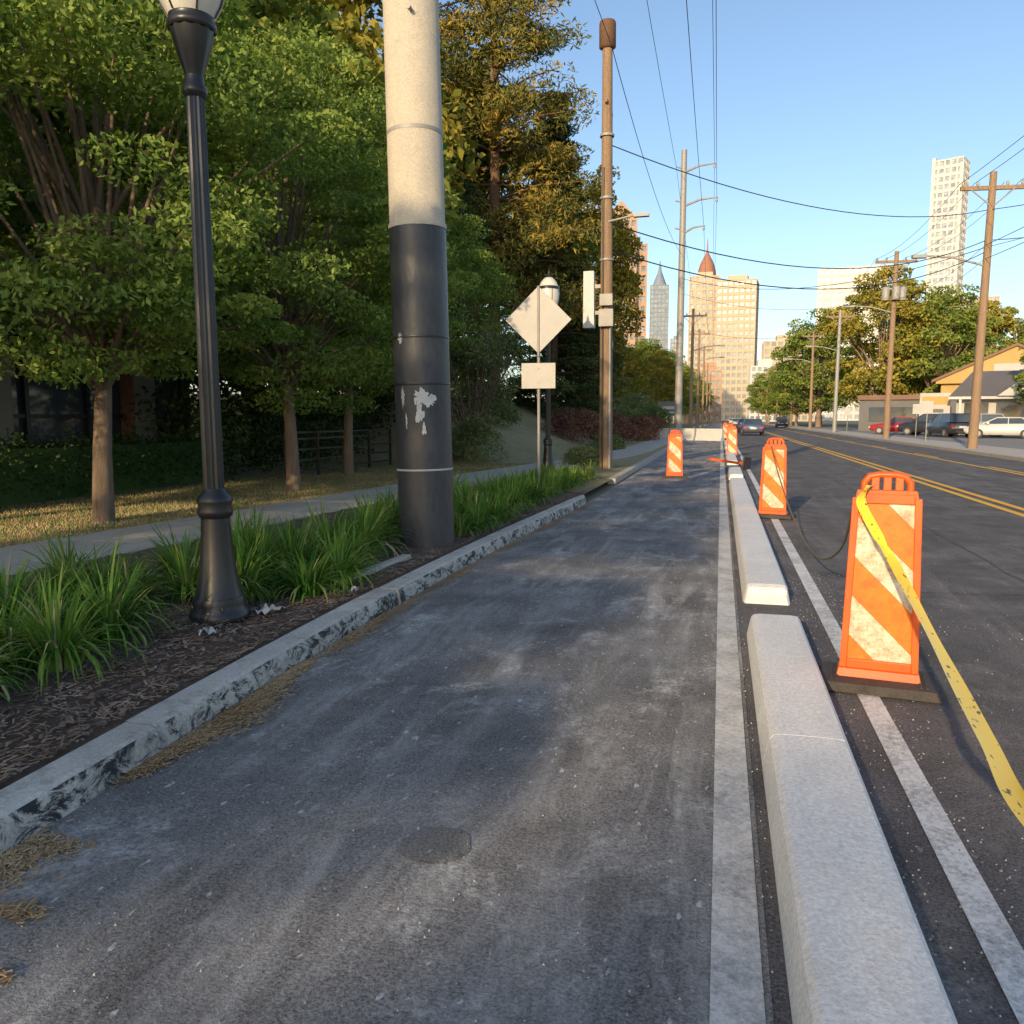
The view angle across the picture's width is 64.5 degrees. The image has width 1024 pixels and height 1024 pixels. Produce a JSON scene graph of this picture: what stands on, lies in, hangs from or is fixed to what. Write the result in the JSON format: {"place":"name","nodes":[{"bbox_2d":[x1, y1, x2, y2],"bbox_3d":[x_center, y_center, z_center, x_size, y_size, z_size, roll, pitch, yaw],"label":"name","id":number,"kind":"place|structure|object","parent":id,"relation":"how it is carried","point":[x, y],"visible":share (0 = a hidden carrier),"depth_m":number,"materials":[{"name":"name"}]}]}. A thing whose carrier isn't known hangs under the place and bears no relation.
{"place":"outdoors","nodes":[
{"label":"outdoors","id":0,"kind":"place"},
{"bbox_2d":[0,460,631,546],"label":"lawn","id":1,"kind":"structure","parent":0,"point":[256,473],"depth_m":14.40,"materials":[{"name":"green plant"}]},
{"bbox_2d":[0,427,202,507],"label":"hedge","id":2,"kind":"object","parent":1,"relation":"on","point":[42,473],"visible":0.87,"depth_m":14.33,"materials":[{"name":"green plant"}]},
{"bbox_2d":[0,222,202,470],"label":"glass front building","id":3,"kind":"structure","parent":1,"relation":"on","point":[33,409],"depth_m":17.06,"materials":[{"name":"black glass"}]},
{"bbox_2d":[283,428,391,477],"bbox_3d":[-4.363,-1.598,21.204,0.060,1.100,6.060,2,7,14],"label":"metal railing","id":4,"kind":"object","parent":1,"relation":"on","point":[318,457],"visible":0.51,"depth_m":20.69,"materials":[{"name":"metal"}]},
{"bbox_2d":[539,269,559,470],"bbox_3d":[0.889,-3.424,19.846,0.547,4.980,0.532,2,7,14],"label":"street lamp","id":5,"kind":"object","parent":1,"relation":"on","point":[549,287],"visible":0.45,"depth_m":19.86,"materials":[{"name":"black metal"}]},
{"bbox_2d":[583,18,648,468],"bbox_3d":[2.705,-6.996,21.666,1.146,11.722,1.772,-4,8,-31],"label":"utility pole","id":6,"kind":"object","parent":1,"relation":"on","point":[605,312],"visible":0.94,"depth_m":21.69,"materials":[{"name":"brown wood"}]},
{"bbox_2d":[0,424,708,574],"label":"sidewalk","id":7,"kind":"structure","parent":0,"point":[138,535],"depth_m":10.39,"materials":[{"name":"concrete"}]},
{"bbox_2d":[190,393,667,464],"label":"grass bank","id":8,"kind":"structure","parent":0,"point":[520,444],"depth_m":30.11,"materials":[{"name":"plant"}]},
{"bbox_2d":[443,116,518,421],"bbox_3d":[-3.135,-10.638,37.406,7.150,14.604,7.461,0,7,4],"label":"conifer tree","id":9,"kind":"object","parent":8,"relation":"on","point":[468,187],"visible":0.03,"depth_m":36.28,"materials":[{"name":"green plant"}]},
{"bbox_2d":[449,289,534,451],"bbox_3d":[-1.443,-4.411,25.968,4.263,5.592,5.127,-6,9,-41],"label":"ornamental shrub tree","id":10,"kind":"object","parent":8,"relation":"on","point":[486,354],"visible":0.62,"depth_m":25.96,"materials":[{"name":"green plant"}]},
{"bbox_2d":[473,395,523,430],"bbox_3d":[-0.845,-4.084,34.046,2.474,1.670,2.528,2,7,14],"label":"green shrub","id":11,"kind":"object","parent":8,"relation":"on","point":[508,417],"visible":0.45,"depth_m":33.78,"materials":[{"name":"green plant"}]},
{"bbox_2d":[382,0,636,383],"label":"pine tree","id":12,"kind":"object","parent":8,"relation":"on","point":[471,70],"visible":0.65,"depth_m":40.19,"materials":[{"name":"green plant"}]},
{"bbox_2d":[501,91,633,429],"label":"conifer tree","id":13,"kind":"object","parent":8,"relation":"on","point":[572,358],"visible":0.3,"depth_m":47.31,"materials":[{"name":"green plant"}]},
{"bbox_2d":[540,406,598,442],"bbox_3d":[2.985,-4.210,39.424,3.164,1.931,3.314,2,7,14],"label":"burgundy shrub","id":14,"kind":"object","parent":8,"relation":"on","point":[586,422],"visible":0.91,"depth_m":38.79,"materials":[{"name":"red plant"}]},
{"bbox_2d":[519,175,626,436],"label":"conifer tree","id":15,"kind":"object","parent":8,"relation":"on","point":[597,371],"visible":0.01,"depth_m":53.99,"materials":[{"name":"green plant"}]},
{"bbox_2d":[190,0,1023,400],"label":"sky","id":16,"kind":"structure","parent":0,"point":[840,105],"materials":[{"name":"blue"}]},
{"bbox_2d":[584,421,858,502],"bbox_3d":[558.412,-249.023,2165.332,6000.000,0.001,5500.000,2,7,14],"label":"ground","id":17,"kind":"structure","parent":0,"point":[596,492],"depth_m":147.93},
{"bbox_2d":[0,19,83,302],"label":"deciduous tree","id":18,"kind":"object","parent":17,"relation":"on","point":[17,214],"visible":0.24,"depth_m":13.06,"materials":[{"name":"green plant"}]},
{"bbox_2d":[0,0,329,376],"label":"deciduous tree","id":19,"kind":"object","parent":17,"relation":"on","point":[64,135],"visible":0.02,"depth_m":16.53,"materials":[{"name":"green plant"}]},
{"bbox_2d":[0,0,368,522],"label":"street tree","id":20,"kind":"object","parent":17,"relation":"on","point":[103,350],"visible":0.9,"depth_m":9.85,"materials":[{"name":"green plant"}]},
{"bbox_2d":[115,373,395,479],"bbox_3d":[-5.745,-3.976,27.563,3.314,5.527,21.499,1,7,10],"label":"understorey hedge","id":21,"kind":"object","parent":17,"relation":"on","point":[271,425],"visible":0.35,"depth_m":20.68,"materials":[{"name":"green plant"}]},
{"bbox_2d":[54,0,467,465],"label":"deciduous tree","id":22,"kind":"object","parent":17,"relation":"on","point":[315,14],"visible":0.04,"depth_m":21.50,"materials":[{"name":"green plant"}]},
{"bbox_2d":[67,20,458,491],"bbox_3d":[-4.228,-4.564,14.909,7.040,8.647,6.242,-6,9,-43],"label":"street tree","id":23,"kind":"object","parent":17,"relation":"on","point":[368,255],"visible":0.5,"depth_m":14.52,"materials":[{"name":"green plant"}]},
{"bbox_2d":[0,489,585,789],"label":"planting bed","id":24,"kind":"object","parent":17,"relation":"on","point":[111,724],"visible":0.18,"depth_m":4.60,"materials":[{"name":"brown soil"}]},
{"bbox_2d":[158,0,250,625],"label":"street lamp","id":25,"kind":"object","parent":24,"relation":"on","point":[219,597],"visible":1,"depth_m":5.32,"materials":[{"name":"black metal"}]},
{"bbox_2d":[0,460,603,705],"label":"liriope grass","id":26,"kind":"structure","parent":24,"relation":"on","point":[103,607],"depth_m":6.14,"materials":[{"name":"green plant"}]},
{"bbox_2d":[321,554,411,590],"bbox_3d":[-1.261,0.522,7.192,0.098,0.050,1.596,2,7,17],"label":"broken edging","id":27,"kind":"object","parent":24,"relation":"on","point":[400,558],"visible":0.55,"depth_m":7.41,"materials":[{"name":"concrete"}]},
{"bbox_2d":[383,0,453,547],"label":"steel utility pole","id":28,"kind":"object","parent":24,"relation":"on","point":[417,227],"visible":0.99,"depth_m":8.26,"materials":[{"name":"metal"}]},
{"bbox_2d":[506,286,570,480],"bbox_3d":[0.487,-2.218,14.866,1.198,3.750,0.107,0,7,6],"label":"traffic sign","id":29,"kind":"object","parent":24,"relation":"on","point":[538,319],"visible":0.95,"depth_m":14.73,"materials":[{"name":"metal"}]},
{"bbox_2d":[0,494,585,854],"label":"kerb","id":30,"kind":"structure","parent":17,"relation":"on","point":[51,793],"depth_m":3.98,"materials":[{"name":"concrete"}]},
{"bbox_2d":[174,14,466,420],"bbox_3d":[-7.597,-10.107,30.114,12.891,16.258,12.406,3,7,22],"label":"deciduous tree","id":31,"kind":"object","parent":17,"relation":"on","point":[453,133],"visible":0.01,"depth_m":28.57,"materials":[{"name":"green plant"}]},
{"bbox_2d":[189,0,484,391],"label":"deciduous tree","id":32,"kind":"object","parent":17,"relation":"on","point":[353,12],"depth_m":33.31,"materials":[{"name":"green plant"}]},
{"bbox_2d":[218,108,484,473],"bbox_3d":[-4.019,-5.137,19.861,7.040,8.647,6.242,-5,8,-35],"label":"street tree","id":33,"kind":"object","parent":17,"relation":"on","point":[349,391],"visible":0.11,"depth_m":19.43,"materials":[{"name":"green plant"}]},
{"bbox_2d":[362,214,524,402],"bbox_3d":[-3.192,-6.231,28.422,7.229,8.877,7.702,5,8,38],"label":"street tree","id":34,"kind":"object","parent":17,"relation":"on","point":[470,253],"visible":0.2,"depth_m":27.73,"materials":[{"name":"green plant"}]},
{"bbox_2d":[356,24,600,366],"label":"deciduous tree","id":35,"kind":"object","parent":17,"relation":"on","point":[485,162],"visible":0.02,"depth_m":44.66,"materials":[{"name":"green plant"}]},
{"bbox_2d":[451,419,507,463],"bbox_3d":[-1.315,-2.179,25.620,2.190,1.597,2.169,6,9,40],"label":"green shrub","id":36,"kind":"object","parent":17,"relation":"on","point":[468,434],"visible":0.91,"depth_m":25.34,"materials":[{"name":"green plant"}]},
{"bbox_2d":[560,445,598,465],"bbox_3d":[2.156,-1.617,24.207,1.499,0.793,1.500,2,7,14],"label":"green shrub","id":37,"kind":"object","parent":17,"relation":"on","point":[577,455],"visible":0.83,"depth_m":23.84,"materials":[{"name":"green plant"}]},
{"bbox_2d":[586,433,626,449],"bbox_3d":[4.199,-3.078,35.986,1.737,1.024,1.663,-1,7,-9],"label":"green shrub","id":38,"kind":"object","parent":17,"relation":"on","point":[617,442],"visible":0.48,"depth_m":35.66,"materials":[{"name":"green plant"}]},
{"bbox_2d":[581,165,645,397],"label":"deciduous tree","id":39,"kind":"object","parent":17,"relation":"on","point":[626,280],"visible":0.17,"depth_m":58.54,"materials":[{"name":"green plant"}]},
{"bbox_2d":[591,413,640,442],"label":"burgundy shrub","id":40,"kind":"object","parent":17,"relation":"on","point":[620,424],"visible":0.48,"depth_m":43.92,"materials":[{"name":"red plant"}]},
{"bbox_2d":[613,201,636,406],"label":"tan office tower","id":41,"kind":"structure","parent":17,"relation":"on","point":[633,224],"depth_m":280.19,"materials":[{"name":"beige concrete"}]},
{"bbox_2d":[612,346,652,413],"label":"deciduous tree","id":42,"kind":"object","parent":17,"relation":"on","point":[637,375],"visible":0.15,"depth_m":78.08,"materials":[{"name":"green plant"}]},
{"bbox_2d":[612,392,663,427],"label":"green shrub","id":43,"kind":"object","parent":17,"relation":"on","point":[633,404],"visible":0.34,"depth_m":71.00,"materials":[{"name":"green plant"}]},
{"bbox_2d":[635,237,647,343],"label":"tan office tower","id":44,"kind":"structure","parent":17,"relation":"on","point":[642,270],"depth_m":284.62,"materials":[{"name":"beige concrete"}]},
{"bbox_2d":[622,414,660,440],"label":"burgundy shrub","id":45,"kind":"object","parent":17,"relation":"on","point":[645,425],"visible":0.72,"depth_m":49.75,"materials":[{"name":"red plant"}]},
{"bbox_2d":[613,338,687,399],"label":"deciduous tree","id":46,"kind":"object","parent":17,"relation":"on","point":[647,347],"visible":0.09,"depth_m":92.57,"materials":[{"name":"green plant"}]},
{"bbox_2d":[631,402,673,427],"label":"green shrub","id":47,"kind":"object","parent":17,"relation":"on","point":[659,411],"visible":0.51,"depth_m":64.22,"materials":[{"name":"green plant"}]},
{"bbox_2d":[649,261,668,350],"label":"blue glass tower","id":48,"kind":"structure","parent":17,"relation":"on","point":[659,307],"depth_m":839.11,"materials":[{"name":"glass"}]},
{"bbox_2d":[607,422,713,483],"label":"kerb","id":49,"kind":"structure","parent":17,"relation":"on","point":[622,474],"depth_m":23.16,"materials":[{"name":"concrete"}]},
{"bbox_2d":[638,349,689,416],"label":"deciduous tree","id":50,"kind":"object","parent":17,"relation":"on","point":[663,366],"visible":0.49,"depth_m":84.24,"materials":[{"name":"green plant"}]},
{"bbox_2d":[656,428,724,440],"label":"jersey barrier","id":51,"kind":"object","parent":17,"relation":"on","point":[699,434],"visible":0.62,"depth_m":54.69,"materials":[{"name":"white concrete"}]},
{"bbox_2d":[674,149,717,427],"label":"steel transmission pole","id":52,"kind":"object","parent":17,"relation":"on","point":[683,231],"visible":0.92,"depth_m":55.35,"materials":[{"name":"grey metal"}]},
{"bbox_2d":[594,0,1023,390],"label":"power lines","id":53,"kind":"object","parent":52,"relation":"attached to","point":[794,203],"visible":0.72,"depth_m":33.29,"materials":[{"name":"metal"}]},
{"bbox_2d":[687,272,720,369],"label":"apartment tower","id":54,"kind":"structure","parent":17,"relation":"on","point":[701,290],"depth_m":486.82,"materials":[{"name":"beige concrete"}]},
{"bbox_2d":[684,309,724,427],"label":"utility pole","id":55,"kind":"object","parent":17,"relation":"on","point":[693,315],"visible":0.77,"depth_m":78.86,"materials":[{"name":"brown wood"}]},
{"bbox_2d":[689,329,724,427],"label":"utility pole","id":56,"kind":"object","parent":17,"relation":"on","point":[697,393],"visible":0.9,"depth_m":101.01,"materials":[{"name":"brown wood"}]},
{"bbox_2d":[699,362,722,421],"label":"office building","id":57,"kind":"structure","parent":17,"relation":"on","point":[715,411],"depth_m":311.62,"materials":[{"name":"beige concrete"}]},
{"bbox_2d":[714,275,758,420],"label":"apartment tower","id":58,"kind":"structure","parent":17,"relation":"on","point":[739,353],"depth_m":465.28,"materials":[{"name":"beige concrete"}]},
{"bbox_2d":[744,368,775,422],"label":"deciduous tree","id":59,"kind":"object","parent":17,"relation":"on","point":[753,397],"visible":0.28,"depth_m":245.46,"materials":[{"name":"green plant"}]},
{"bbox_2d":[748,359,778,421],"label":"office building","id":60,"kind":"structure","parent":17,"relation":"on","point":[762,364],"depth_m":351.46,"materials":[{"name":"beige concrete"}]},
{"bbox_2d":[756,369,800,416],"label":"deciduous tree","id":61,"kind":"object","parent":17,"relation":"on","point":[769,405],"visible":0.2,"depth_m":178.87,"materials":[{"name":"green plant"}]},
{"bbox_2d":[761,335,814,420],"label":"office building","id":62,"kind":"structure","parent":17,"relation":"on","point":[767,346],"depth_m":384.46,"materials":[{"name":"beige concrete"}]},
{"bbox_2d":[766,358,830,425],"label":"deciduous tree","id":63,"kind":"object","parent":17,"relation":"on","point":[797,411],"visible":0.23,"depth_m":154.09,"materials":[{"name":"green plant"}]},
{"bbox_2d":[766,308,877,426],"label":"deciduous tree","id":64,"kind":"object","parent":17,"relation":"on","point":[790,378],"visible":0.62,"depth_m":124.34,"materials":[{"name":"green plant"}]},
{"bbox_2d":[815,264,889,420],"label":"white apartment block","id":65,"kind":"structure","parent":17,"relation":"on","point":[830,298],"depth_m":498.30,"materials":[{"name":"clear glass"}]},
{"bbox_2d":[815,264,959,407],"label":"deciduous tree","id":66,"kind":"object","parent":17,"relation":"on","point":[861,380],"visible":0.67,"depth_m":100.08,"materials":[{"name":"green plant"}]},
{"bbox_2d":[765,424,1023,461],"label":"kerb","id":67,"kind":"structure","parent":17,"relation":"on","point":[1015,458],"depth_m":39.28,"materials":[{"name":"concrete"}]},
{"bbox_2d":[877,283,1010,394],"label":"deciduous tree","id":68,"kind":"object","parent":17,"relation":"on","point":[964,322],"visible":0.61,"depth_m":96.92,"materials":[{"name":"green plant"}]},
{"bbox_2d":[926,156,969,301],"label":"white skyscraper","id":69,"kind":"structure","parent":17,"relation":"on","point":[949,175],"depth_m":610.43,"materials":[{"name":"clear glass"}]},
{"bbox_2d":[941,300,1023,369],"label":"deciduous tree","id":70,"kind":"object","parent":17,"relation":"on","point":[1009,323],"visible":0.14,"depth_m":110.96,"materials":[{"name":"green plant"}]},
{"bbox_2d":[721,421,1023,1023],"bbox_3d":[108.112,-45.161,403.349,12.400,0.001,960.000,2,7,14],"label":"road","id":71,"kind":"structure","parent":0,"point":[964,637],"depth_m":4.96,"materials":[{"name":"grey asphalt"}]},
{"bbox_2d":[0,422,773,1023],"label":"bike lane","id":72,"kind":"structure","parent":71,"relation":"on","point":[640,712],"depth_m":2.98,"materials":[{"name":"grey asphalt"}]},
{"bbox_2d":[0,833,98,987],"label":"gutter straw","id":73,"kind":"object","parent":72,"relation":"on","point":[18,910],"visible":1,"depth_m":2.48,"materials":[{"name":"brown plant"}]},
{"bbox_2d":[0,496,605,893],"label":"gutter straw","id":74,"kind":"object","parent":72,"relation":"on","point":[174,749],"visible":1,"depth_m":3.92,"materials":[{"name":"brown plant"}]},
{"bbox_2d":[400,827,470,863],"bbox_3d":[-0.268,1.169,2.853,0.257,0.001,0.242,2,7,14],"label":"utility cover","id":75,"kind":"object","parent":72,"relation":"on","point":[438,845],"visible":1,"depth_m":2.85,"materials":[{"name":"metal"}]},
{"bbox_2d":[0,501,1022,1023],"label":"gravel","id":76,"kind":"structure","parent":72,"relation":"on","point":[600,787],"depth_m":3.05,"materials":[{"name":"grey gravel"}]},
{"bbox_2d":[662,430,686,477],"bbox_3d":[4.097,-1.466,20.389,0.618,1.198,0.418,1,7,9],"label":"traffic barricade","id":77,"kind":"object","parent":72,"relation":"on","point":[674,461],"visible":1,"depth_m":20.37,"materials":[{"name":"orange plastic"}]},
{"bbox_2d":[723,426,739,456],"bbox_3d":[8.626,-2.780,31.747,0.618,1.198,0.418,2,7,20],"label":"traffic barricade","id":78,"kind":"object","parent":71,"relation":"on","point":[732,441],"visible":0.92,"depth_m":31.72,"materials":[{"name":"orange plastic"}]},
{"bbox_2d":[740,419,763,435],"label":"moving car","id":79,"kind":"object","parent":71,"relation":"on","point":[752,426],"visible":1,"depth_m":69.79,"materials":[{"name":"blue metal"}]},
{"bbox_2d":[729,478,789,604],"bbox_3d":[3.610,-0.019,12.550,0.375,0.153,12.450,2,7,14],"label":"concrete lane divider","id":80,"kind":"object","parent":71,"relation":"on","point":[762,580],"visible":1,"depth_m":8.05,"materials":[{"name":"white concrete"}]},
{"bbox_2d":[758,437,796,519],"bbox_3d":[3.952,-0.521,12.222,0.618,1.198,0.418,4,8,30],"label":"traffic barricade","id":81,"kind":"object","parent":71,"relation":"on","point":[772,501],"visible":0.92,"depth_m":12.20,"materials":[{"name":"orange plastic"}]},
{"bbox_2d":[747,614,957,1023],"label":"concrete lane divider","id":82,"kind":"object","parent":71,"relation":"on","point":[856,949],"visible":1,"depth_m":2.46,"materials":[{"name":"white concrete"}]},
{"bbox_2d":[710,422,1023,1023],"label":"lane markings","id":83,"kind":"object","parent":71,"relation":"on","point":[735,989],"visible":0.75,"depth_m":2.90,"materials":[{"name":"white paint"}]},
{"bbox_2d":[819,471,942,703],"bbox_3d":[2.049,0.374,4.482,0.618,1.198,0.418,3,7,22],"label":"traffic barricade","id":84,"kind":"object","parent":71,"relation":"on","point":[879,651],"visible":0.94,"depth_m":4.46,"materials":[{"name":"orange plastic"}]},
{"bbox_2d":[771,446,851,559],"bbox_3d":[2.994,-0.081,8.364,0.211,0.936,7.906,2,7,14],"label":"sagging rope","id":85,"kind":"object","parent":84,"relation":"attached to","point":[842,545],"visible":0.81,"depth_m":8.18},
{"bbox_2d":[856,485,1023,825],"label":"caution tape","id":86,"kind":"object","parent":84,"relation":"attached to","point":[1009,787],"visible":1,"depth_m":2.78,"materials":[{"name":"plastic"}]},
{"bbox_2d":[770,424,1023,456],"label":"sidewalk","id":87,"kind":"structure","parent":0,"point":[1001,450],"depth_m":44.03,"materials":[{"name":"concrete"}]},
{"bbox_2d":[787,331,823,428],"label":"utility pole","id":88,"kind":"object","parent":87,"relation":"on","point":[813,335],"visible":0.94,"depth_m":104.32,"materials":[{"name":"brown wood"}]},
{"bbox_2d":[806,310,853,431],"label":"utility pole","id":89,"kind":"object","parent":87,"relation":"on","point":[835,404],"visible":0.91,"depth_m":80.32,"materials":[{"name":"metal"}]},
{"bbox_2d":[844,251,917,437],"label":"utility pole","id":90,"kind":"object","parent":87,"relation":"on","point":[899,292],"visible":0.91,"depth_m":54.23,"materials":[{"name":"brown wood"}]},
{"bbox_2d":[911,171,1023,448],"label":"utility pole","id":91,"kind":"object","parent":87,"relation":"on","point":[992,187],"visible":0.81,"depth_m":36.02,"materials":[{"name":"brown wood"}]},
{"bbox_2d":[812,427,1023,449],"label":"parking lot","id":92,"kind":"structure","parent":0,"point":[1012,441],"depth_m":55.28,"materials":[{"name":"grey asphalt"}]},
{"bbox_2d":[869,417,921,433],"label":"parked car","id":93,"kind":"object","parent":92,"relation":"on","point":[894,423],"visible":0.48,"depth_m":69.08,"materials":[{"name":"red metal"}]},
{"bbox_2d":[858,395,956,430],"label":"retail shop","id":94,"kind":"structure","parent":92,"relation":"on","point":[871,409],"depth_m":88.63},
{"bbox_2d":[897,414,941,434],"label":"parked suv","id":95,"kind":"object","parent":92,"relation":"on","point":[907,428],"visible":0.5,"depth_m":65.25,"materials":[{"name":"grey metal"}]},
{"bbox_2d":[919,393,950,433],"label":"shop sign","id":96,"kind":"object","parent":92,"relation":"on","point":[941,403],"visible":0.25,"depth_m":71.13,"materials":[{"name":"yellow"}]},
{"bbox_2d":[925,413,969,436],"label":"parked suv","id":97,"kind":"object","parent":92,"relation":"on","point":[947,424],"visible":0.79,"depth_m":57.97,"materials":[{"name":"grey"}]},
{"bbox_2d":[931,343,1023,393],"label":"yellow shop building","id":98,"kind":"structure","parent":92,"relation":"on","point":[1006,359],"depth_m":87.19,"materials":[{"name":"yellow paint"}]},
{"bbox_2d":[948,370,1023,416],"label":"retail shop","id":99,"kind":"structure","parent":92,"relation":"on","point":[997,393],"depth_m":68.86},
{"bbox_2d":[964,417,1023,437],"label":"parked car","id":100,"kind":"object","parent":92,"relation":"on","point":[1005,426],"visible":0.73,"depth_m":54.88,"materials":[{"name":"white metal"}]},
{"bbox_2d":[1012,328,1023,402],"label":"deciduous tree","id":101,"kind":"object","parent":92,"relation":"on","point":[1017,379],"visible":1,"depth_m":61.66,"materials":[{"name":"green plant"}]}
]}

